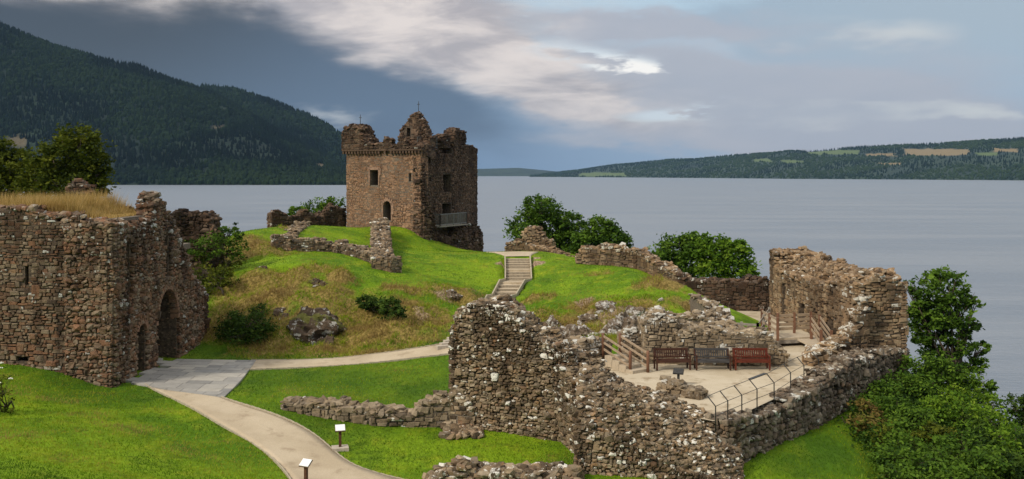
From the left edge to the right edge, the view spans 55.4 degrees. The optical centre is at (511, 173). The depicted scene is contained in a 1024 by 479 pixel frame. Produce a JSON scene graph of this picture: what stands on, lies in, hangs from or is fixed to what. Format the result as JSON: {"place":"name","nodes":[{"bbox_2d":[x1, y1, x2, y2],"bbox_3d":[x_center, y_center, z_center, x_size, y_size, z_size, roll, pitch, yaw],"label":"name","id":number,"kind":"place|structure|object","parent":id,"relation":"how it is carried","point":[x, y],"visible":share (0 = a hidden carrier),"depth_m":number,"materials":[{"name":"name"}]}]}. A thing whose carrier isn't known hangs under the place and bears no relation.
{"place":"outdoors","nodes":[
{"label":"outdoors","id":0,"kind":"place"},
{"bbox_2d":[0,187,135,217],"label":"straw grass","id":1,"kind":"structure","parent":0,"point":[93,205],"depth_m":46.81,"materials":[{"name":"beige plant"}]},
{"bbox_2d":[0,28,323,184],"bbox_3d":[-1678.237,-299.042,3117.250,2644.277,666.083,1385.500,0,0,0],"label":"wooded hill","id":2,"kind":"structure","parent":0,"point":[22,143],"depth_m":2728.58,"materials":[{"name":"green plant"}]},
{"bbox_2d":[0,21,346,184],"bbox_3d":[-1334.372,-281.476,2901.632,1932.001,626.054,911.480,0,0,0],"label":"conifer forest","id":3,"kind":"object","parent":2,"relation":"on","point":[301,167],"visible":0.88,"depth_m":2802.29,"materials":[{"name":"green plant"}]},
{"bbox_2d":[155,388,397,478],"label":"path","id":4,"kind":"structure","parent":0,"point":[288,446],"depth_m":37.25,"materials":[{"name":"beige concrete"}]},
{"bbox_2d":[299,458,312,478],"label":"information lectern","id":5,"kind":"object","parent":4,"relation":"on","point":[305,463],"visible":1,"depth_m":32.63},
{"bbox_2d":[227,91,338,154],"bbox_3d":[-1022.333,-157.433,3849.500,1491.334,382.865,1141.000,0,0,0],"label":"distant wooded hill","id":6,"kind":"structure","parent":0,"point":[288,126],"depth_m":3716.34,"materials":[{"name":"green plant"}]},
{"bbox_2d":[201,82,346,163],"bbox_3d":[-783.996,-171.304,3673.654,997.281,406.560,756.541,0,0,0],"label":"distant forest","id":7,"kind":"object","parent":6,"relation":"on","point":[314,127],"visible":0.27,"depth_m":3767.92,"materials":[{"name":"green plant"}]},
{"bbox_2d":[250,345,449,368],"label":"side path","id":8,"kind":"structure","parent":0,"point":[385,356],"depth_m":50.16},
{"bbox_2d":[435,337,449,349],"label":"stone steps","id":9,"kind":"structure","parent":8,"relation":"on","point":[443,345],"depth_m":50.89,"materials":[{"name":"stone"}]},
{"bbox_2d":[0,225,1014,478],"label":"ground","id":10,"kind":"structure","parent":0,"point":[492,277],"depth_m":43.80,"materials":[{"name":"green plant"}]},
{"bbox_2d":[0,362,17,413],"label":"hogweed","id":11,"kind":"object","parent":10,"relation":"on","point":[5,406],"visible":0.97,"depth_m":35.59,"materials":[{"name":"green plant"}]},
{"bbox_2d":[0,135,38,199],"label":"wind blown tree","id":12,"kind":"object","parent":10,"relation":"on","point":[10,163],"visible":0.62,"depth_m":63.52,"materials":[{"name":"green plant"}]},
{"bbox_2d":[9,122,119,196],"bbox_3d":[-28.387,3.120,62.237,6.764,12.812,6.041,0,0,0],"label":"wind blown tree","id":13,"kind":"object","parent":10,"relation":"on","point":[52,173],"visible":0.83,"depth_m":61.29,"materials":[{"name":"green plant"}]},
{"bbox_2d":[65,178,95,197],"bbox_3d":[-25.857,5.172,58.407,1.697,9.749,1.133,0,0,0],"label":"stone stump","id":14,"kind":"object","parent":10,"relation":"on","point":[75,185],"visible":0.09,"depth_m":58.01,"materials":[{"name":"stone"}]},
{"bbox_2d":[0,190,210,387],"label":"gatehouse","id":15,"kind":"object","parent":10,"relation":"on","point":[108,302],"visible":0.93,"depth_m":44.31,"materials":[{"name":"brown stone"}]},
{"bbox_2d":[125,358,255,397],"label":"paved forecourt","id":16,"kind":"structure","parent":10,"relation":"on","point":[215,377],"depth_m":46.39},
{"bbox_2d":[170,208,225,278],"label":"gate tower ruin","id":17,"kind":"object","parent":10,"relation":"on","point":[196,224],"visible":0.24,"depth_m":65.36,"materials":[{"name":"stone"}]},
{"bbox_2d":[192,255,239,295],"bbox_3d":[-19.357,6.543,61.950,2.555,2.676,5.965,0,0,-37],"label":"ivy","id":18,"kind":"object","parent":10,"relation":"on","point":[221,268],"visible":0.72,"depth_m":60.40,"materials":[{"name":"green plant"}]},
{"bbox_2d":[185,222,251,266],"bbox_3d":[-19.398,5.102,63.977,4.148,3.802,3.691,0,0,36],"label":"elder bush","id":19,"kind":"object","parent":10,"relation":"on","point":[236,236],"visible":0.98,"depth_m":63.79,"materials":[{"name":"green plant"}]},
{"bbox_2d":[192,247,247,289],"bbox_3d":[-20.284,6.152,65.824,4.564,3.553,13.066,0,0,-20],"label":"elder bush","id":20,"kind":"object","parent":10,"relation":"on","point":[227,262],"visible":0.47,"depth_m":61.88,"materials":[{"name":"green plant"}]},
{"bbox_2d":[209,302,279,345],"bbox_3d":[-14.942,8.507,54.753,4.081,2.264,4.938,0,0,-29],"label":"gorse bush","id":21,"kind":"object","parent":10,"relation":"on","point":[242,326],"visible":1,"depth_m":54.39,"materials":[{"name":"green plant"}]},
{"bbox_2d":[145,383,402,478],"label":"path edging","id":22,"kind":"object","parent":10,"relation":"on","point":[232,431],"visible":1,"depth_m":38.52,"materials":[{"name":"grey stone"}]},
{"bbox_2d":[272,307,290,319],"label":"rock outcrop","id":23,"kind":"object","parent":10,"relation":"on","point":[277,310],"visible":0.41,"depth_m":56.75,"materials":[{"name":"grey stone"}]},
{"bbox_2d":[266,203,346,227],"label":"curtain fragment","id":24,"kind":"object","parent":10,"relation":"on","point":[330,215],"visible":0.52,"depth_m":94.70,"materials":[{"name":"stone"}]},
{"bbox_2d":[286,196,346,216],"bbox_3d":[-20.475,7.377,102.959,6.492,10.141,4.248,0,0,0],"label":"shrub","id":25,"kind":"object","parent":10,"relation":"on","point":[319,206],"visible":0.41,"depth_m":102.52,"materials":[{"name":"green plant"}]},
{"bbox_2d":[286,306,347,345],"bbox_3d":[-11.247,9.090,55.194,4.007,3.228,3.206,0,0,0],"label":"rock outcrop","id":26,"kind":"object","parent":10,"relation":"on","point":[308,324],"visible":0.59,"depth_m":54.15,"materials":[{"name":"grey stone"}]},
{"bbox_2d":[308,278,328,287],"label":"rock outcrop","id":27,"kind":"object","parent":10,"relation":"on","point":[313,281],"visible":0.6,"depth_m":60.94,"materials":[{"name":"grey stone"}]},
{"bbox_2d":[312,335,334,345],"bbox_3d":[-10.125,9.578,53.956,1.821,1.280,1.706,0,0,0],"label":"rock outcrop","id":28,"kind":"object","parent":10,"relation":"on","point":[329,339],"visible":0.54,"depth_m":53.56,"materials":[{"name":"grey stone"}]},
{"bbox_2d":[270,217,402,272],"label":"plateau wall","id":29,"kind":"structure","parent":10,"relation":"on","point":[378,254],"depth_m":71.87,"materials":[{"name":"stone"}]},
{"bbox_2d":[331,424,348,451],"bbox_3d":[-6.510,10.022,36.936,0.620,0.956,0.500,0,0,-14],"label":"information lectern","id":30,"kind":"object","parent":10,"relation":"on","point":[340,428],"visible":1,"depth_m":36.88,"materials":[{"name":"concrete"}]},
{"bbox_2d":[249,344,448,369],"bbox_3d":[-7.360,9.349,50.497,12.415,0.912,3.058,0,0,-13],"label":"path edging","id":31,"kind":"object","parent":10,"relation":"on","point":[356,363],"visible":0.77,"depth_m":49.62,"materials":[{"name":"beige stone"}]},
{"bbox_2d":[280,390,451,427],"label":"wall","id":32,"kind":"structure","parent":10,"relation":"on","point":[433,410],"depth_m":39.91,"materials":[{"name":"stone"}]},
{"bbox_2d":[355,293,409,320],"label":"gorse bush","id":33,"kind":"object","parent":10,"relation":"on","point":[396,309],"visible":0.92,"depth_m":56.25,"materials":[{"name":"green plant"}]},
{"bbox_2d":[341,101,483,251],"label":"castle tower","id":34,"kind":"structure","parent":10,"relation":"on","point":[419,179],"depth_m":94.01,"materials":[{"name":"stone"}]},
{"bbox_2d":[199,225,676,358],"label":"rough grass","id":35,"kind":"structure","parent":10,"relation":"on","point":[364,328],"depth_m":57.53,"materials":[{"name":"green plant"}]},
{"bbox_2d":[446,289,462,300],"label":"rock outcrop","id":36,"kind":"object","parent":10,"relation":"on","point":[454,295],"visible":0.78,"depth_m":62.65,"materials":[{"name":"grey stone"}]},
{"bbox_2d":[438,421,483,439],"bbox_3d":[-2.004,10.368,39.635,1.856,0.510,2.700,0,0,0],"label":"stone heap","id":37,"kind":"object","parent":10,"relation":"on","point":[452,431],"visible":0.83,"depth_m":38.88,"materials":[{"name":"brown stone"}]},
{"bbox_2d":[422,455,584,478],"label":"wall stump","id":38,"kind":"object","parent":10,"relation":"on","point":[460,467],"visible":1,"depth_m":33.40,"materials":[{"name":"stone"}]},
{"bbox_2d":[485,254,531,298],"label":"mound steps","id":39,"kind":"structure","parent":10,"relation":"on","point":[518,273],"depth_m":69.51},
{"bbox_2d":[504,225,574,256],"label":"pinnacle wall","id":40,"kind":"structure","parent":10,"relation":"on","point":[534,238],"depth_m":83.32,"materials":[{"name":"brown stone"}]},
{"bbox_2d":[502,193,585,252],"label":"ash tree","id":41,"kind":"object","parent":10,"relation":"on","point":[540,211],"visible":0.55,"depth_m":89.54,"materials":[{"name":"green plant"}]},
{"bbox_2d":[544,315,560,326],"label":"rock outcrop","id":42,"kind":"object","parent":10,"relation":"on","point":[552,321],"visible":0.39,"depth_m":53.40,"materials":[{"name":"grey stone"}]},
{"bbox_2d":[556,324,580,337],"bbox_3d":[2.790,8.898,51.112,1.854,1.901,1.650,0,0,-39],"label":"rock outcrop","id":43,"kind":"object","parent":10,"relation":"on","point":[567,330],"visible":0.33,"depth_m":51.06,"materials":[{"name":"grey stone"}]},
{"bbox_2d":[576,324,593,335],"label":"rock outcrop","id":44,"kind":"object","parent":10,"relation":"on","point":[583,329],"visible":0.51,"depth_m":52.56,"materials":[{"name":"grey stone"}]},
{"bbox_2d":[577,313,597,324],"bbox_3d":[4.367,8.409,55.394,1.446,0.907,1.142,0,0,0],"label":"rock outcrop","id":45,"kind":"object","parent":10,"relation":"on","point":[585,317],"visible":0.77,"depth_m":54.99,"materials":[{"name":"grey stone"}]},
{"bbox_2d":[570,335,612,362],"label":"step wall","id":46,"kind":"structure","parent":10,"relation":"on","point":[592,342],"depth_m":45.37,"materials":[{"name":"grey stone"}]},
{"bbox_2d":[447,294,744,478],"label":"curtain wall","id":47,"kind":"structure","parent":10,"relation":"on","point":[516,367],"depth_m":37.77,"materials":[{"name":"grey stone"}]},
{"bbox_2d":[587,332,606,336],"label":"rock outcrop","id":48,"kind":"object","parent":10,"relation":"on","point":[595,333],"visible":0.16,"depth_m":51.54,"materials":[{"name":"grey stone"}]},
{"bbox_2d":[563,214,633,253],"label":"ash tree","id":49,"kind":"object","parent":10,"relation":"on","point":[607,231],"visible":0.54,"depth_m":85.31,"materials":[{"name":"green plant"}]},
{"bbox_2d":[595,300,618,313],"bbox_3d":[5.586,8.095,56.504,1.816,1.433,1.657,0,0,0],"label":"rock outcrop","id":50,"kind":"object","parent":10,"relation":"on","point":[600,306],"visible":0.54,"depth_m":56.17,"materials":[{"name":"grey stone"}]},
{"bbox_2d":[600,311,637,334],"bbox_3d":[5.925,8.523,53.018,2.269,2.034,1.804,0,0,0],"label":"rock outcrop","id":51,"kind":"object","parent":10,"relation":"on","point":[621,320],"visible":0.56,"depth_m":52.49,"materials":[{"name":"grey stone"}]},
{"bbox_2d":[575,242,690,280],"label":"knoll wall","id":52,"kind":"structure","parent":10,"relation":"on","point":[644,259],"depth_m":70.06,"materials":[{"name":"brown stone"}]},
{"bbox_2d":[621,305,645,315],"bbox_3d":[6.943,8.273,55.723,1.541,1.453,1.479,0,0,0],"label":"rock outcrop","id":53,"kind":"object","parent":10,"relation":"on","point":[637,311],"visible":0.45,"depth_m":55.27,"materials":[{"name":"grey stone"}]},
{"bbox_2d":[647,231,710,278],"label":"ash tree","id":54,"kind":"object","parent":10,"relation":"on","point":[664,252],"visible":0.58,"depth_m":75.28,"materials":[{"name":"green plant"}]},
{"bbox_2d":[675,309,720,324],"bbox_3d":[10.036,8.695,53.353,2.600,2.477,1.190,0,0,29],"label":"stone rubble","id":55,"kind":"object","parent":10,"relation":"on","point":[697,316],"depth_m":52.96,"materials":[{"name":"grey stone"}]},
{"bbox_2d":[688,293,739,326],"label":"tumbled wall","id":56,"kind":"structure","parent":10,"relation":"on","point":[698,302],"depth_m":54.96,"materials":[{"name":"grey stone"}]},
{"bbox_2d":[676,273,769,311],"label":"shaded wall","id":57,"kind":"structure","parent":10,"relation":"on","point":[748,292],"depth_m":64.29,"materials":[{"name":"stone"}]},
{"bbox_2d":[686,233,763,278],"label":"ash tree","id":58,"kind":"object","parent":10,"relation":"on","point":[720,258],"visible":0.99,"depth_m":72.31,"materials":[{"name":"green plant"}]},
{"bbox_2d":[705,345,909,463],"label":"retaining wall","id":59,"kind":"structure","parent":10,"relation":"on","point":[817,396],"depth_m":40.12,"materials":[{"name":"grey stone"}]},
{"bbox_2d":[769,246,908,371],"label":"range wall","id":60,"kind":"structure","parent":10,"relation":"on","point":[805,279],"depth_m":51.77,"materials":[{"name":"brown stone"}]},
{"bbox_2d":[841,395,887,434],"bbox_3d":[14.637,10.272,40.660,2.736,1.724,1.992,0,0,-38],"label":"bracken","id":61,"kind":"object","parent":10,"relation":"on","point":[871,418],"visible":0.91,"depth_m":40.46,"materials":[{"name":"green plant"}]},
{"bbox_2d":[865,419,915,445],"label":"bramble bush","id":62,"kind":"object","parent":10,"relation":"on","point":[885,429],"visible":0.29,"depth_m":38.62,"materials":[{"name":"green plant"}]},
{"bbox_2d":[861,427,944,478],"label":"bramble bush","id":63,"kind":"object","parent":10,"relation":"on","point":[908,468],"visible":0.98,"depth_m":36.36,"materials":[{"name":"green plant"}]},
{"bbox_2d":[865,368,942,402],"bbox_3d":[17.649,9.992,44.775,4.010,1.758,2.496,0,0,-25],"label":"bramble bush","id":64,"kind":"object","parent":10,"relation":"on","point":[912,383],"visible":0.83,"depth_m":44.43,"materials":[{"name":"green plant"}]},
{"bbox_2d":[875,391,943,433],"bbox_3d":[16.241,10.295,40.540,3.188,1.958,3.743,0,0,0],"label":"bramble bush","id":65,"kind":"object","parent":10,"relation":"on","point":[911,414],"visible":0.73,"depth_m":40.58,"materials":[{"name":"green plant"}]},
{"bbox_2d":[835,365,1023,478],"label":"undergrowth","id":66,"kind":"object","parent":10,"relation":"on","point":[868,439],"visible":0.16,"depth_m":40.40,"materials":[{"name":"green plant"}]},
{"bbox_2d":[907,421,964,450],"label":"bramble bush","id":67,"kind":"object","parent":10,"relation":"on","point":[935,428],"visible":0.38,"depth_m":39.11,"materials":[{"name":"green plant"}]},
{"bbox_2d":[897,349,981,395],"bbox_3d":[20.286,9.712,46.708,4.449,2.747,2.276,0,0,0],"label":"bramble bush","id":68,"kind":"object","parent":10,"relation":"on","point":[931,369],"visible":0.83,"depth_m":46.41,"materials":[{"name":"green plant"}]},
{"bbox_2d":[903,264,999,395],"bbox_3d":[25.281,10.504,56.966,5.330,10.327,3.600,0,0,0],"label":"leaning tree","id":69,"kind":"object","parent":10,"relation":"on","point":[939,315],"visible":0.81,"depth_m":56.58,"materials":[{"name":"green plant"}]},
{"bbox_2d":[914,385,998,431],"bbox_3d":[18.834,10.547,42.410,3.766,2.335,3.523,0,0,0],"label":"elder bush","id":70,"kind":"object","parent":10,"relation":"on","point":[952,401],"visible":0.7,"depth_m":41.76,"materials":[{"name":"green plant"}]},
{"bbox_2d":[930,374,987,404],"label":"bramble bush","id":71,"kind":"object","parent":10,"relation":"on","point":[978,395],"visible":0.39,"depth_m":46.22,"materials":[{"name":"green plant"}]},
{"bbox_2d":[913,426,1017,478],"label":"elder bush","id":72,"kind":"object","parent":10,"relation":"on","point":[977,453],"visible":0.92,"depth_m":36.42,"materials":[{"name":"green plant"}]},
{"bbox_2d":[958,419,1002,447],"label":"bramble bush","id":73,"kind":"object","parent":10,"relation":"on","point":[986,436],"visible":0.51,"depth_m":40.26,"materials":[{"name":"green plant"}]},
{"bbox_2d":[973,393,1023,456],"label":"bramble bush","id":74,"kind":"object","parent":10,"relation":"on","point":[1003,431],"visible":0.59,"depth_m":40.58,"materials":[{"name":"green plant"}]},
{"bbox_2d":[977,441,1023,478],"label":"bramble bush","id":75,"kind":"object","parent":10,"relation":"on","point":[1018,470],"visible":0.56,"depth_m":36.73,"materials":[{"name":"green plant"}]},
{"bbox_2d":[999,392,1023,456],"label":"wind blown bush","id":76,"kind":"object","parent":10,"relation":"on","point":[1020,412],"visible":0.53,"depth_m":46.56,"materials":[{"name":"green plant"}]},
{"bbox_2d":[0,0,1023,171],"label":"sky","id":77,"kind":"structure","parent":0,"point":[549,85],"materials":[{"name":"grey"}]},
{"bbox_2d":[492,251,536,255],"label":"summit path","id":78,"kind":"structure","parent":0,"point":[519,253],"depth_m":77.02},
{"bbox_2d":[9,176,1023,423],"bbox_3d":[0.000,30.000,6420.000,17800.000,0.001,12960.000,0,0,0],"label":"loch water","id":79,"kind":"structure","parent":0,"point":[907,230],"depth_m":689.42,"materials":[{"name":"grey liquid"}]},
{"bbox_2d":[477,168,556,175],"bbox_3d":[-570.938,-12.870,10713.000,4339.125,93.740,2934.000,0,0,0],"label":"horizon hills","id":80,"kind":"structure","parent":0,"point":[507,172],"depth_m":10062.88,"materials":[{"name":"green plant"}]},
{"bbox_2d":[603,311,812,420],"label":"court floor","id":81,"kind":"structure","parent":0,"point":[712,379],"depth_m":42.72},
{"bbox_2d":[602,333,648,373],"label":"timber steps","id":82,"kind":"structure","parent":81,"relation":"on","point":[619,361],"depth_m":44.64,"materials":[{"name":"brown wood"}]},
{"bbox_2d":[617,305,677,363],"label":"wall end","id":83,"kind":"structure","parent":81,"relation":"on","point":[657,325],"depth_m":46.04,"materials":[{"name":"grey stone"}]},
{"bbox_2d":[653,348,690,370],"bbox_3d":[7.335,8.527,44.698,1.620,0.914,0.635,0,0,-6],"label":"garden bench","id":84,"kind":"object","parent":81,"relation":"on","point":[686,360],"visible":1,"depth_m":44.87,"materials":[{"name":"brown wood"}]},
{"bbox_2d":[673,368,683,378],"bbox_3d":[7.027,8.632,41.190,0.450,0.736,0.273,0,0,17],"label":"information lectern","id":85,"kind":"object","parent":81,"relation":"on","point":[678,371],"visible":0.83,"depth_m":41.16,"materials":[{"name":"paint"}]},
{"bbox_2d":[656,375,707,399],"bbox_3d":[6.866,8.946,39.542,2.188,1.226,1.036,0,0,40],"label":"court stub","id":86,"kind":"object","parent":81,"relation":"on","point":[674,386],"visible":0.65,"depth_m":39.23,"materials":[{"name":"brown stone"}]},
{"bbox_2d":[693,348,731,369],"bbox_3d":[9.181,8.527,44.699,1.620,0.914,0.635,0,0,0],"label":"garden bench","id":87,"kind":"object","parent":81,"relation":"on","point":[697,360],"visible":1,"depth_m":44.89,"materials":[{"name":"grey wood"}]},
{"bbox_2d":[674,319,789,366],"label":"bench wall","id":88,"kind":"structure","parent":81,"relation":"on","point":[691,335],"depth_m":45.56,"materials":[{"name":"grey stone"}]},
{"bbox_2d":[732,348,770,369],"bbox_3d":[10.968,8.527,44.698,1.620,0.914,0.635,0,0,1],"label":"garden bench","id":89,"kind":"object","parent":81,"relation":"on","point":[749,360],"visible":1,"depth_m":44.89,"materials":[{"name":"brown wood"}]},
{"bbox_2d":[707,352,818,431],"bbox_3d":[10.345,8.568,38.942,0.566,1.265,10.821,0,0,36],"label":"steel fence","id":90,"kind":"object","parent":81,"relation":"on","point":[756,389],"visible":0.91,"depth_m":37.40,"materials":[{"name":"grey metal"}]},
{"bbox_2d":[748,373,766,379],"bbox_3d":[9.565,7.910,37.968,0.140,0.050,1.309,0,0,41],"label":"rail sign","id":91,"kind":"object","parent":90,"relation":"attached to","point":[756,376],"visible":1,"depth_m":37.86,"materials":[{"name":"metal"}]},
{"bbox_2d":[710,307,832,345],"bbox_3d":[14.893,8.240,51.569,6.478,1.580,6.400,0,0,44],"label":"footbridge","id":92,"kind":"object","parent":81,"relation":"on","point":[811,339],"visible":0.69,"depth_m":51.24,"materials":[{"name":"brown wood"}]},
{"bbox_2d":[802,294,871,366],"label":"ramp wall","id":93,"kind":"structure","parent":81,"relation":"on","point":[854,331],"depth_m":46.30,"materials":[{"name":"grey stone"}]},
{"bbox_2d":[529,140,1023,179],"bbox_3d":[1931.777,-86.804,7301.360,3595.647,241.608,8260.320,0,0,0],"label":"shore hills","id":94,"kind":"structure","parent":0,"point":[942,152],"depth_m":5173.46,"materials":[{"name":"green plant"}]},
{"bbox_2d":[530,136,1023,179],"bbox_3d":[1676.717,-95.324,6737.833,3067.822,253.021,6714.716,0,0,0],"label":"shore woods","id":95,"kind":"object","parent":94,"relation":"on","point":[969,144],"visible":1,"depth_m":5338.46,"materials":[{"name":"green plant"}]}
]}

